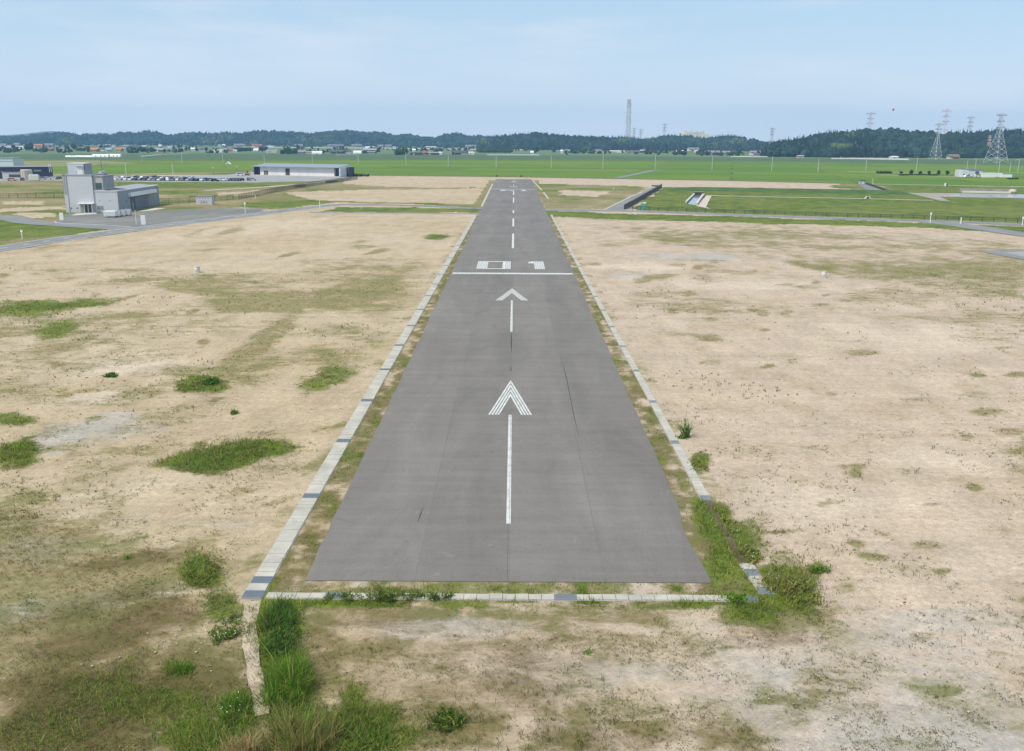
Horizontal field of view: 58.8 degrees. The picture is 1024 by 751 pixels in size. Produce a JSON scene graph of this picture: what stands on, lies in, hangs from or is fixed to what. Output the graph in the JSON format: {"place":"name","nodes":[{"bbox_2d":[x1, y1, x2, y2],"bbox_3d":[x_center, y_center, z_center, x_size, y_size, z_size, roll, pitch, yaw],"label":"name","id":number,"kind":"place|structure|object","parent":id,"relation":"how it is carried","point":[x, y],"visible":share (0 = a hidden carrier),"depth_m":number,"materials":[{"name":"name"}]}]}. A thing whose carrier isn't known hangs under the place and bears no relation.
{"place":"outdoors","nodes":[
{"label":"outdoors","id":0,"kind":"place"},
{"bbox_2d":[0,158,23,165],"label":"factory building","id":1,"kind":"structure","parent":0,"point":[11,161],"depth_m":638.87,"materials":[{"name":"white"}]},
{"bbox_2d":[0,441,53,461],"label":"tall grass","id":2,"kind":"structure","parent":0,"point":[7,454],"depth_m":62.23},
{"bbox_2d":[2,131,56,135],"bbox_3d":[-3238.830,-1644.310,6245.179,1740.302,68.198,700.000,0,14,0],"label":"mountain","id":3,"kind":"structure","parent":0,"point":[26,134],"depth_m":6163.48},
{"bbox_2d":[0,215,130,229],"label":"yard road","id":4,"kind":"structure","parent":0,"point":[19,219],"depth_m":229.38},
{"bbox_2d":[24,160,136,165],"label":"fallow field","id":5,"kind":"structure","parent":0,"point":[53,163],"depth_m":799.79,"materials":[{"name":"soil"}]},
{"bbox_2d":[61,154,159,212],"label":"control building","id":6,"kind":"structure","parent":0,"point":[86,190],"depth_m":263.75,"materials":[{"name":"white paint"}]},
{"bbox_2d":[95,183,102,189],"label":"lookout window","id":7,"kind":"structure","parent":6,"relation":"in","point":[98,186],"depth_m":262.89,"materials":[{"name":"grey glass"}]},
{"bbox_2d":[103,182,114,189],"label":"lookout window","id":8,"kind":"structure","parent":6,"relation":"in","point":[110,185],"depth_m":267.26,"materials":[{"name":"grey glass"}]},
{"bbox_2d":[130,196,135,209],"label":"hangar door","id":9,"kind":"structure","parent":6,"relation":"in","point":[132,198],"depth_m":275.10,"materials":[{"name":"grey metal"}]},
{"bbox_2d":[135,194,148,208],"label":"hangar door","id":10,"kind":"structure","parent":6,"relation":"in","point":[141,201],"depth_m":282.52,"materials":[{"name":"metal"}]},
{"bbox_2d":[148,193,155,205],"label":"hangar door","id":11,"kind":"structure","parent":6,"relation":"in","point":[151,197],"depth_m":291.70,"materials":[{"name":"metal"}]},
{"bbox_2d":[54,172,235,176],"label":"fallow field","id":12,"kind":"structure","parent":0,"point":[138,174],"depth_m":560.87,"materials":[{"name":"green plant"}]},
{"bbox_2d":[0,204,340,250],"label":"access road","id":13,"kind":"structure","parent":0,"point":[48,240],"depth_m":217.77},
{"bbox_2d":[3,205,339,250],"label":"road edge line","id":14,"kind":"object","parent":13,"relation":"on","point":[154,228],"visible":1,"depth_m":214.39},
{"bbox_2d":[52,160,386,174],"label":"paddy field","id":15,"kind":"structure","parent":0,"point":[369,167],"depth_m":715.15,"materials":[{"name":"plant"}]},
{"bbox_2d":[188,440,283,461],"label":"tall grass","id":16,"kind":"structure","parent":0,"point":[238,446],"depth_m":63.12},
{"bbox_2d":[13,135,459,146],"bbox_3d":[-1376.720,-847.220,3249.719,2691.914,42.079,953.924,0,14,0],"label":"hill","id":17,"kind":"structure","parent":0,"point":[233,145],"depth_m":2839.63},
{"bbox_2d":[334,710,400,750],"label":"tall grass","id":18,"kind":"structure","parent":0,"point":[373,731],"depth_m":32.79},
{"bbox_2d":[363,148,376,153],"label":"house","id":19,"kind":"structure","parent":0,"point":[371,150],"depth_m":1435.20,"materials":[{"name":"white"}]},
{"bbox_2d":[310,212,478,213],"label":"service road","id":20,"kind":"structure","parent":0,"point":[393,212],"depth_m":268.71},
{"bbox_2d":[336,204,481,208],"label":"taxi road","id":21,"kind":"structure","parent":0,"point":[414,206],"depth_m":298.85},
{"bbox_2d":[451,150,460,154],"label":"house","id":22,"kind":"structure","parent":0,"point":[456,152],"depth_m":1362.03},
{"bbox_2d":[0,269,987,750],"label":"grass","id":23,"kind":"structure","parent":0,"point":[190,731],"depth_m":36.61,"materials":[{"name":"plant"}]},
{"bbox_2d":[0,145,1023,750],"bbox_3d":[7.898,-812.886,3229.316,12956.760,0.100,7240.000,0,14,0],"label":"ground","id":24,"kind":"structure","parent":0,"point":[756,263],"depth_m":64.06,"materials":[{"name":"soil"}]},
{"bbox_2d":[0,164,52,178],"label":"workshop","id":25,"kind":"structure","parent":24,"relation":"on","point":[43,171],"depth_m":484.92,"materials":[{"name":"blue"}]},
{"bbox_2d":[0,179,62,180],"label":"workshop yard","id":26,"kind":"structure","parent":24,"relation":"on","point":[28,180],"depth_m":461.74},
{"bbox_2d":[2,172,20,179],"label":"site office","id":27,"kind":"structure","parent":26,"relation":"on","point":[15,175],"depth_m":467.41,"materials":[{"name":"white metal"}]},
{"bbox_2d":[20,169,32,179],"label":"storage tank","id":28,"kind":"object","parent":26,"relation":"on","point":[24,173],"visible":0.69,"depth_m":465.94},
{"bbox_2d":[0,193,62,197],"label":"fence","id":29,"kind":"object","parent":24,"relation":"on","point":[32,194],"visible":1,"depth_m":325.55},
{"bbox_2d":[102,372,118,377],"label":"round bush","id":30,"kind":"object","parent":24,"relation":"on","point":[111,374],"visible":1,"depth_m":82.38,"materials":[{"name":"green plant"}]},
{"bbox_2d":[55,208,263,226],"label":"yard","id":31,"kind":"structure","parent":24,"relation":"on","point":[162,217],"depth_m":250.74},
{"bbox_2d":[103,211,117,217],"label":"equipment trailer","id":32,"kind":"object","parent":31,"relation":"on","point":[111,214],"visible":1,"depth_m":247.29,"materials":[{"name":"white paint"}]},
{"bbox_2d":[140,215,145,224],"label":"notice board","id":33,"kind":"object","parent":31,"relation":"on","point":[143,221],"visible":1,"depth_m":226.02,"materials":[{"name":"white paint"}]},
{"bbox_2d":[167,656,198,677],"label":"grass tuft","id":34,"kind":"object","parent":24,"relation":"on","point":[180,664],"visible":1,"depth_m":36.95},
{"bbox_2d":[174,380,210,390],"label":"tall grass","id":35,"kind":"structure","parent":24,"relation":"on","point":[193,385],"depth_m":79.46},
{"bbox_2d":[179,555,229,584],"bbox_3d":[-15.373,9.651,45.355,2.468,0.338,3.091,-5,15,-19],"label":"weed bush","id":36,"kind":"object","parent":24,"relation":"on","point":[213,568],"visible":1,"depth_m":45.27,"materials":[{"name":"green plant"}]},
{"bbox_2d":[196,195,214,204],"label":"electrical cabinet","id":37,"kind":"object","parent":24,"relation":"on","point":[204,200],"visible":1,"depth_m":297.70,"materials":[{"name":"metal"}]},
{"bbox_2d":[200,373,219,385],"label":"leafy bush","id":38,"kind":"object","parent":24,"relation":"on","point":[210,381],"visible":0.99,"depth_m":80.22,"materials":[{"name":"green plant"}]},
{"bbox_2d":[205,609,243,645],"bbox_3d":[-12.573,11.005,39.972,1.802,0.439,2.801,0,14,0],"label":"weed bush","id":39,"kind":"object","parent":24,"relation":"on","point":[230,631],"visible":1,"depth_m":39.58,"materials":[{"name":"green plant"}]},
{"bbox_2d":[211,683,255,726],"bbox_3d":[-10.585,12.185,34.328,1.932,1.001,2.692,0,14,0],"label":"bush","id":40,"kind":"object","parent":24,"relation":"on","point":[227,706],"depth_m":34.26,"materials":[{"name":"green plant"}]},
{"bbox_2d":[114,173,358,181],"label":"car park","id":41,"kind":"structure","parent":24,"relation":"on","point":[278,178],"depth_m":499.92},
{"bbox_2d":[252,163,353,176],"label":"warehouse","id":42,"kind":"structure","parent":41,"relation":"on","point":[306,170],"depth_m":534.07,"materials":[{"name":"beige"}]},
{"bbox_2d":[211,716,269,750],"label":"dry grass","id":43,"kind":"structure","parent":24,"relation":"on","point":[245,743],"depth_m":31.92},
{"bbox_2d":[242,600,269,714],"bbox_3d":[-10.870,11.626,38.245,0.910,0.001,9.155,-4,15,-17],"label":"dirt channel","id":44,"kind":"object","parent":24,"relation":"on","point":[251,672],"visible":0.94,"depth_m":37.90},
{"bbox_2d":[207,181,324,190],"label":"footpath","id":45,"kind":"structure","parent":24,"relation":"on","point":[259,187],"depth_m":405.98,"materials":[{"name":"concrete"}]},
{"bbox_2d":[189,176,357,202],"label":"fence","id":46,"kind":"object","parent":24,"relation":"on","point":[285,189],"visible":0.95,"depth_m":378.56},
{"bbox_2d":[253,590,302,636],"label":"tall grass","id":47,"kind":"structure","parent":24,"relation":"on","point":[276,611],"depth_m":40.52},
{"bbox_2d":[249,616,306,658],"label":"tall grass","id":48,"kind":"structure","parent":24,"relation":"on","point":[277,642],"depth_m":38.53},
{"bbox_2d":[251,635,322,710],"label":"tall grass","id":49,"kind":"structure","parent":24,"relation":"on","point":[289,671],"depth_m":35.61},
{"bbox_2d":[246,690,357,750],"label":"tall grass","id":50,"kind":"structure","parent":24,"relation":"on","point":[307,730],"depth_m":32.21,"materials":[{"name":"plant"}]},
{"bbox_2d":[298,375,346,387],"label":"weed bush","id":51,"kind":"object","parent":24,"relation":"on","point":[319,380],"visible":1,"depth_m":81.49,"materials":[{"name":"green plant"}]},
{"bbox_2d":[183,147,521,149],"bbox_3d":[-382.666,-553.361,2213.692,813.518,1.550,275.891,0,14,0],"label":"guard wall","id":52,"kind":"structure","parent":24,"relation":"on","point":[305,147],"depth_m":2318.06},
{"bbox_2d":[240,215,476,599],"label":"drain channel","id":53,"kind":"object","parent":24,"relation":"on","point":[263,577],"visible":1,"depth_m":59.31,"materials":[{"name":"concrete"}]},
{"bbox_2d":[0,144,759,155],"bbox_3d":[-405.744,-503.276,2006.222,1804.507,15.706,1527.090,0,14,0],"label":"village greenery","id":54,"kind":"object","parent":24,"relation":"on","point":[44,149],"visible":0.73,"depth_m":1585.97,"materials":[{"name":"green plant"}]},
{"bbox_2d":[324,588,457,603],"bbox_3d":[-5.688,10.232,42.714,6.367,0.636,1.438,0,14,0],"label":"weed bush","id":55,"kind":"object","parent":24,"relation":"on","point":[382,595],"visible":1,"depth_m":42.71,"materials":[{"name":"green plant"}]},
{"bbox_2d":[425,704,472,733],"bbox_3d":[-2.539,12.698,33.668,1.824,0.422,1.442,-10,18,-34],"label":"weed bush","id":56,"kind":"object","parent":24,"relation":"on","point":[448,723],"visible":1,"depth_m":33.67,"materials":[{"name":"green plant"}]},
{"bbox_2d":[481,184,492,205],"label":"drain channel","id":57,"kind":"object","parent":24,"relation":"on","point":[485,198],"visible":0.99,"depth_m":349.15,"materials":[{"name":"concrete"}]},
{"bbox_2d":[305,179,710,582],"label":"runway","id":58,"kind":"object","parent":24,"relation":"on","point":[510,441],"visible":1,"depth_m":62.58,"materials":[{"name":"asphalt"}]},
{"bbox_2d":[0,127,1023,157],"bbox_3d":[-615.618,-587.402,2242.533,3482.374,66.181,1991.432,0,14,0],"label":"forest","id":59,"kind":"object","parent":24,"relation":"on","point":[881,142],"visible":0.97,"depth_m":2170.17,"materials":[{"name":"green plant"}]},
{"bbox_2d":[0,259,1023,750],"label":"ground cover","id":60,"kind":"object","parent":24,"relation":"on","point":[382,603],"visible":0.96,"depth_m":39.32,"materials":[{"name":"green plant"}]},
{"bbox_2d":[0,259,1023,750],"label":"weeds","id":61,"kind":"object","parent":24,"relation":"on","point":[622,583],"visible":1,"depth_m":46.39,"materials":[{"name":"green plant"}]},
{"bbox_2d":[266,592,758,601],"bbox_3d":[-0.006,10.693,42.993,23.179,0.565,0.600,0,14,0],"label":"drain channel","id":62,"kind":"object","parent":24,"relation":"on","point":[567,597],"visible":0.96,"depth_m":42.85,"materials":[{"name":"concrete"}]},
{"bbox_2d":[2,291,1023,750],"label":"stones","id":63,"kind":"object","parent":24,"relation":"on","point":[580,625],"visible":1,"depth_m":39.04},
{"bbox_2d":[487,154,538,154],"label":"guard wall","id":64,"kind":"structure","parent":24,"relation":"on","point":[512,154],"depth_m":1335.30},
{"bbox_2d":[581,647,592,655],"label":"grass tuft","id":65,"kind":"object","parent":24,"relation":"on","point":[586,652],"visible":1,"depth_m":38.43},
{"bbox_2d":[625,99,631,136],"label":"chimney stack","id":66,"kind":"object","parent":24,"relation":"on","point":[629,107],"visible":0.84,"depth_m":3843.91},
{"bbox_2d":[551,215,711,500],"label":"drain channel","id":67,"kind":"object","parent":24,"relation":"on","point":[699,487],"visible":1,"depth_m":75.80,"materials":[{"name":"concrete"}]},
{"bbox_2d":[624,184,661,209],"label":"parapet wall","id":68,"kind":"structure","parent":24,"relation":"on","point":[637,199],"depth_m":334.37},
{"bbox_2d":[675,410,694,438],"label":"yucca plant","id":69,"kind":"object","parent":24,"relation":"on","point":[685,431],"visible":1,"depth_m":66.06,"materials":[{"name":"green plant"}]},
{"bbox_2d":[677,130,712,137],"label":"power station","id":70,"kind":"object","parent":24,"relation":"on","point":[699,134],"visible":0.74,"depth_m":3864.73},
{"bbox_2d":[687,457,711,471],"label":"weed bush","id":71,"kind":"object","parent":24,"relation":"on","point":[704,464],"visible":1,"depth_m":60.36,"materials":[{"name":"green plant"}]},
{"bbox_2d":[696,195,710,208],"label":"concrete apron","id":72,"kind":"object","parent":24,"relation":"on","point":[704,201],"visible":1,"depth_m":322.13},
{"bbox_2d":[694,503,713,524],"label":"tall grass","id":73,"kind":"structure","parent":24,"relation":"on","point":[702,516],"depth_m":51.95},
{"bbox_2d":[707,507,737,537],"bbox_3d":[12.170,8.195,51.407,1.173,0.420,4.303,-1,15,-4],"label":"weed bush","id":74,"kind":"object","parent":24,"relation":"on","point":[725,519],"visible":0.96,"depth_m":51.41,"materials":[{"name":"green plant"}]},
{"bbox_2d":[704,501,748,563],"bbox_3d":[11.829,8.586,50.526,0.500,0.001,8.402,0,14,-1],"label":"open ditch","id":75,"kind":"object","parent":24,"relation":"on","point":[734,547],"visible":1,"depth_m":50.01,"materials":[{"name":"soil"}]},
{"bbox_2d":[721,591,748,604],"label":"weed bush","id":76,"kind":"object","parent":24,"relation":"on","point":[736,597],"visible":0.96,"depth_m":42.67,"materials":[{"name":"green plant"}]},
{"bbox_2d":[735,540,766,565],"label":"weed bush","id":77,"kind":"object","parent":24,"relation":"on","point":[746,548],"visible":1,"depth_m":47.39,"materials":[{"name":"green plant"}]},
{"bbox_2d":[739,563,773,595],"bbox_3d":[12.063,10.264,44.917,0.720,0.562,3.310,-1,15,-4],"label":"drain channel","id":78,"kind":"object","parent":24,"relation":"on","point":[749,567],"visible":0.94,"depth_m":45.00,"materials":[{"name":"concrete"}]},
{"bbox_2d":[754,569,818,598],"bbox_3d":[13.344,9.868,43.884,3.189,0.957,2.594,0,14,0],"label":"weed bush","id":79,"kind":"object","parent":24,"relation":"on","point":[783,579],"visible":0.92,"depth_m":43.94,"materials":[{"name":"green plant"}]},
{"bbox_2d":[778,582,824,606],"bbox_3d":[13.756,10.324,43.096,2.043,0.473,2.096,-3,15,-12],"label":"weed bush","id":80,"kind":"object","parent":24,"relation":"on","point":[794,596],"visible":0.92,"depth_m":42.92,"materials":[{"name":"green plant"}]},
{"bbox_2d":[803,562,834,573],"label":"weed bush","id":81,"kind":"object","parent":24,"relation":"on","point":[819,569],"visible":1,"depth_m":45.70,"materials":[{"name":"green plant"}]},
{"bbox_2d":[624,206,1023,222],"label":"fence","id":82,"kind":"object","parent":24,"relation":"on","point":[764,211],"visible":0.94,"depth_m":263.36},
{"bbox_2d":[831,158,908,159],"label":"guard wall","id":83,"kind":"structure","parent":24,"relation":"on","point":[872,158],"depth_m":1165.14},
{"bbox_2d":[861,184,880,189],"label":"service ramp","id":84,"kind":"structure","parent":24,"relation":"on","point":[867,187],"depth_m":436.00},
{"bbox_2d":[929,123,942,159],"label":"pylon","id":85,"kind":"object","parent":24,"relation":"on","point":[936,147],"visible":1,"depth_m":1177.68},
{"bbox_2d":[941,109,951,133],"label":"pylon","id":86,"kind":"object","parent":24,"relation":"on","point":[946,116],"visible":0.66,"depth_m":2164.35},
{"bbox_2d":[955,168,982,176],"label":"farm building","id":87,"kind":"structure","parent":24,"relation":"on","point":[962,172],"depth_m":578.67,"materials":[{"name":"grey"}]},
{"bbox_2d":[960,188,1016,192],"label":"concrete weir","id":88,"kind":"object","parent":24,"relation":"on","point":[962,190],"visible":1,"depth_m":395.88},
{"bbox_2d":[981,250,1023,259],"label":"paved pad","id":89,"kind":"object","parent":24,"relation":"on","point":[1001,252],"visible":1,"depth_m":179.44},
{"bbox_2d":[1006,251,1023,256],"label":"pad","id":90,"kind":"object","parent":89,"relation":"on","point":[1021,253],"visible":1,"depth_m":177.94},
{"bbox_2d":[0,154,1023,164],"bbox_3d":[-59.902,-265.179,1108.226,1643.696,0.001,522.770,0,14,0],"label":"meadow","id":91,"kind":"structure","parent":0,"point":[236,156],"depth_m":1117.19,"materials":[{"name":"green plant"}]},
{"bbox_2d":[92,154,109,156],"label":"greenhouse","id":92,"kind":"object","parent":91,"relation":"on","point":[100,155],"visible":0.97,"depth_m":1045.07,"materials":[{"name":"white plastic"}]},
{"bbox_2d":[280,147,298,153],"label":"hedge","id":93,"kind":"object","parent":91,"relation":"on","point":[289,151],"visible":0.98,"depth_m":1330.98,"materials":[{"name":"green plant"}]},
{"bbox_2d":[393,149,408,154],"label":"hedge","id":94,"kind":"object","parent":91,"relation":"on","point":[400,152],"visible":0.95,"depth_m":1310.29,"materials":[{"name":"green plant"}]},
{"bbox_2d":[983,112,1007,162],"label":"pylon","id":95,"kind":"object","parent":91,"relation":"on","point":[1000,127],"visible":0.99,"depth_m":978.91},
{"bbox_2d":[0,147,1023,159],"bbox_3d":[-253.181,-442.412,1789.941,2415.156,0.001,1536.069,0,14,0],"label":"meadow","id":96,"kind":"structure","parent":0,"point":[445,151],"depth_m":1459.10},
{"bbox_2d":[23,144,33,150],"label":"tree","id":97,"kind":"object","parent":96,"relation":"on","point":[29,147],"visible":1,"depth_m":1466.31,"materials":[{"name":"green plant"}]},
{"bbox_2d":[478,149,507,152],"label":"hedge","id":98,"kind":"object","parent":96,"relation":"on","point":[494,151],"visible":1,"depth_m":1598.64,"materials":[{"name":"green plant"}]},
{"bbox_2d":[0,0,1023,141],"label":"sky","id":99,"kind":"structure","parent":0,"point":[747,68],"materials":[{"name":"blue"}]},
{"bbox_2d":[338,159,723,161],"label":"reed bank","id":100,"kind":"structure","parent":0,"point":[450,159],"depth_m":1004.16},
{"bbox_2d":[369,175,847,183],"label":"reed bank","id":101,"kind":"structure","parent":0,"point":[611,178],"depth_m":523.82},
{"bbox_2d":[371,166,872,183],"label":"paddy field","id":102,"kind":"structure","parent":0,"point":[682,174],"depth_m":596.58,"materials":[{"name":"plant"}]},
{"bbox_2d":[607,188,652,209],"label":"ramp road","id":103,"kind":"structure","parent":0,"point":[619,206],"depth_m":319.77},
{"bbox_2d":[614,170,655,177],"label":"farm track","id":104,"kind":"structure","parent":0,"point":[634,174],"depth_m":588.83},
{"bbox_2d":[688,195,700,204],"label":"channel water","id":105,"kind":"structure","parent":0,"point":[695,198],"depth_m":335.44,"materials":[{"name":"blue liquid"}]},
{"bbox_2d":[388,160,1023,175],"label":"paddy field","id":106,"kind":"structure","parent":0,"point":[827,167],"depth_m":805.58,"materials":[{"name":"plant"}]},
{"bbox_2d":[706,536,733,559],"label":"tall grass","id":107,"kind":"structure","parent":0,"point":[722,550],"depth_m":47.77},
{"bbox_2d":[545,209,1023,225],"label":"perimeter road","id":108,"kind":"structure","parent":0,"point":[915,220],"depth_m":263.35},
{"bbox_2d":[665,187,914,194],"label":"embankment","id":109,"kind":"structure","parent":0,"point":[793,190],"depth_m":390.86,"materials":[{"name":"green plant"}]},
{"bbox_2d":[709,195,906,199],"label":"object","id":110,"kind":"structure","parent":0,"point":[813,197],"depth_m":354.49,"materials":[{"name":"concrete"}]},
{"bbox_2d":[873,174,1023,185],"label":"paddy field","id":111,"kind":"structure","parent":0,"point":[926,180],"depth_m":518.01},
{"bbox_2d":[898,174,936,175],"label":"hedge","id":112,"kind":"object","parent":111,"relation":"on","point":[919,174],"visible":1,"depth_m":598.35,"materials":[{"name":"green plant"}]},
{"bbox_2d":[981,173,995,176],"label":"white container","id":113,"kind":"object","parent":111,"relation":"on","point":[988,174],"visible":1,"depth_m":572.07,"materials":[{"name":"metal"}]},
{"bbox_2d":[946,154,959,158],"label":"house","id":114,"kind":"structure","parent":0,"point":[952,156],"depth_m":1222.79,"materials":[{"name":"white"}]},
{"bbox_2d":[910,193,1023,200],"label":"pond shore","id":115,"kind":"structure","parent":0,"point":[937,196],"depth_m":372.46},
{"bbox_2d":[924,221,1023,236],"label":"branch road","id":116,"kind":"structure","parent":0,"point":[991,229],"depth_m":229.89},
{"bbox_2d":[948,194,1023,196],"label":"pond water","id":117,"kind":"structure","parent":0,"point":[989,195],"depth_m":374.63,"materials":[{"name":"grey liquid"}]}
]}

